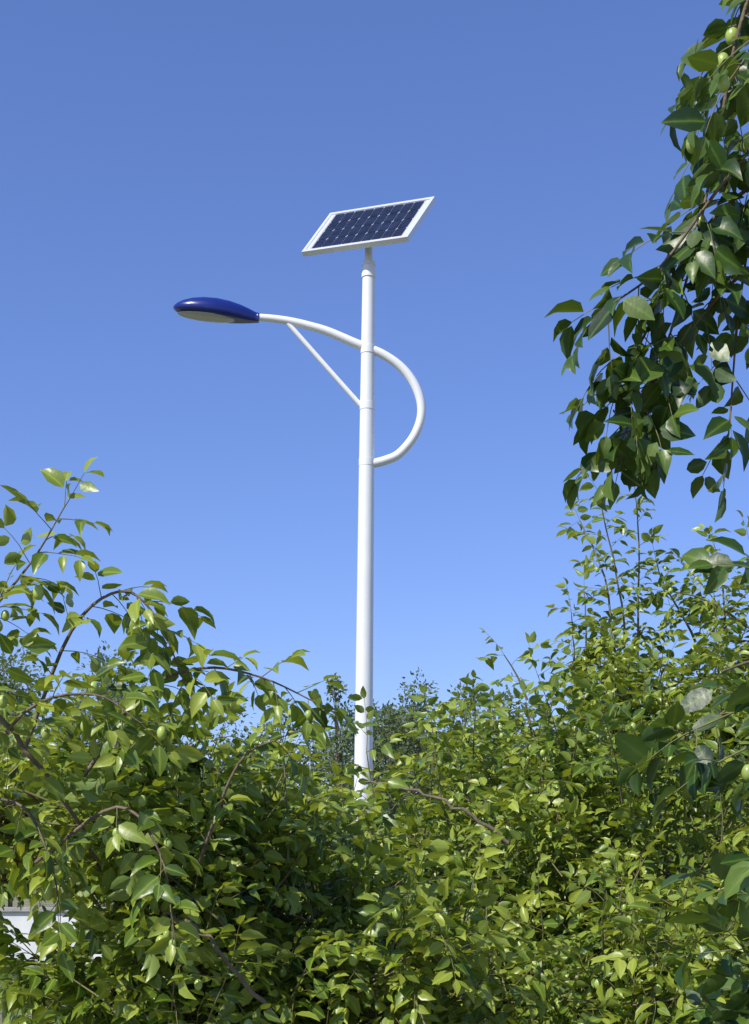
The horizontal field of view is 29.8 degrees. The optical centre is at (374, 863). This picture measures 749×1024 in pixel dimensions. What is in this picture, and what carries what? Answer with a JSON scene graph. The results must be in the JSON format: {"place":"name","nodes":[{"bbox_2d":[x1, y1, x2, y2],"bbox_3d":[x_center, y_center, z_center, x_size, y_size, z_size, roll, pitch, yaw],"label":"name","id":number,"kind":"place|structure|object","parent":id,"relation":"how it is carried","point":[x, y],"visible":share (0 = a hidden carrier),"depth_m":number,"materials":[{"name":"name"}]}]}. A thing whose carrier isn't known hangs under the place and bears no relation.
{"place":"outdoors","nodes":[
{"label":"outdoors","id":0,"kind":"place"},
{"bbox_2d":[0,958,91,1023],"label":"grass","id":1,"kind":"structure","parent":0,"point":[4,985],"depth_m":17.78,"materials":[{"name":"green plant"}]},
{"bbox_2d":[0,878,113,1023],"bbox_3d":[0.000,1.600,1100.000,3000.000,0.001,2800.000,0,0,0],"label":"ground","id":2,"kind":"structure","parent":0,"point":[27,903],"depth_m":54.48,"materials":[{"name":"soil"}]},
{"bbox_2d":[2,912,101,963],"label":"white wall","id":3,"kind":"structure","parent":2,"relation":"on","point":[20,922],"depth_m":21.88,"materials":[{"name":"white paint"}]},
{"bbox_2d":[0,907,105,911],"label":"wall coping","id":4,"kind":"object","parent":3,"relation":"on","point":[15,909],"depth_m":21.83,"materials":[{"name":"grey concrete"}]},
{"bbox_2d":[0,457,579,1023],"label":"jujube tree","id":5,"kind":"object","parent":2,"relation":"on","point":[174,855],"visible":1,"depth_m":3.26,"materials":[{"name":"green plant"}]},
{"bbox_2d":[173,196,435,826],"bbox_3d":[-0.574,-2.071,12.081,2.227,7.341,0.761,0,0,9],"label":"solar street lamp","id":6,"kind":"object","parent":2,"relation":"on","point":[368,229],"visible":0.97,"depth_m":11.95,"materials":[{"name":"white metal"}]},
{"bbox_2d":[0,640,736,906],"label":"distant trees","id":7,"kind":"object","parent":2,"relation":"on","point":[392,720],"visible":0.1,"depth_m":38.16,"materials":[{"name":"green plant"}]},
{"bbox_2d":[0,661,738,962],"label":"jujube tree","id":8,"kind":"object","parent":2,"relation":"on","point":[5,896],"visible":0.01,"depth_m":8.59,"materials":[{"name":"green plant"}]},
{"bbox_2d":[200,631,748,1023],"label":"jujube tree","id":9,"kind":"object","parent":2,"relation":"on","point":[616,906],"visible":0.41,"depth_m":4.65,"materials":[{"name":"green plant"}]},
{"bbox_2d":[380,472,748,951],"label":"jujube tree","id":10,"kind":"object","parent":2,"relation":"on","point":[628,667],"visible":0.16,"depth_m":6.90,"materials":[{"name":"green plant"}]},
{"bbox_2d":[544,0,748,1023],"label":"jujube tree","id":11,"kind":"object","parent":2,"relation":"on","point":[704,255],"visible":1,"depth_m":2.36,"materials":[{"name":"green plant"}]},
{"bbox_2d":[0,0,748,811],"label":"sky","id":12,"kind":"structure","parent":0,"point":[156,155],"materials":[{"name":"blue"}]}
]}

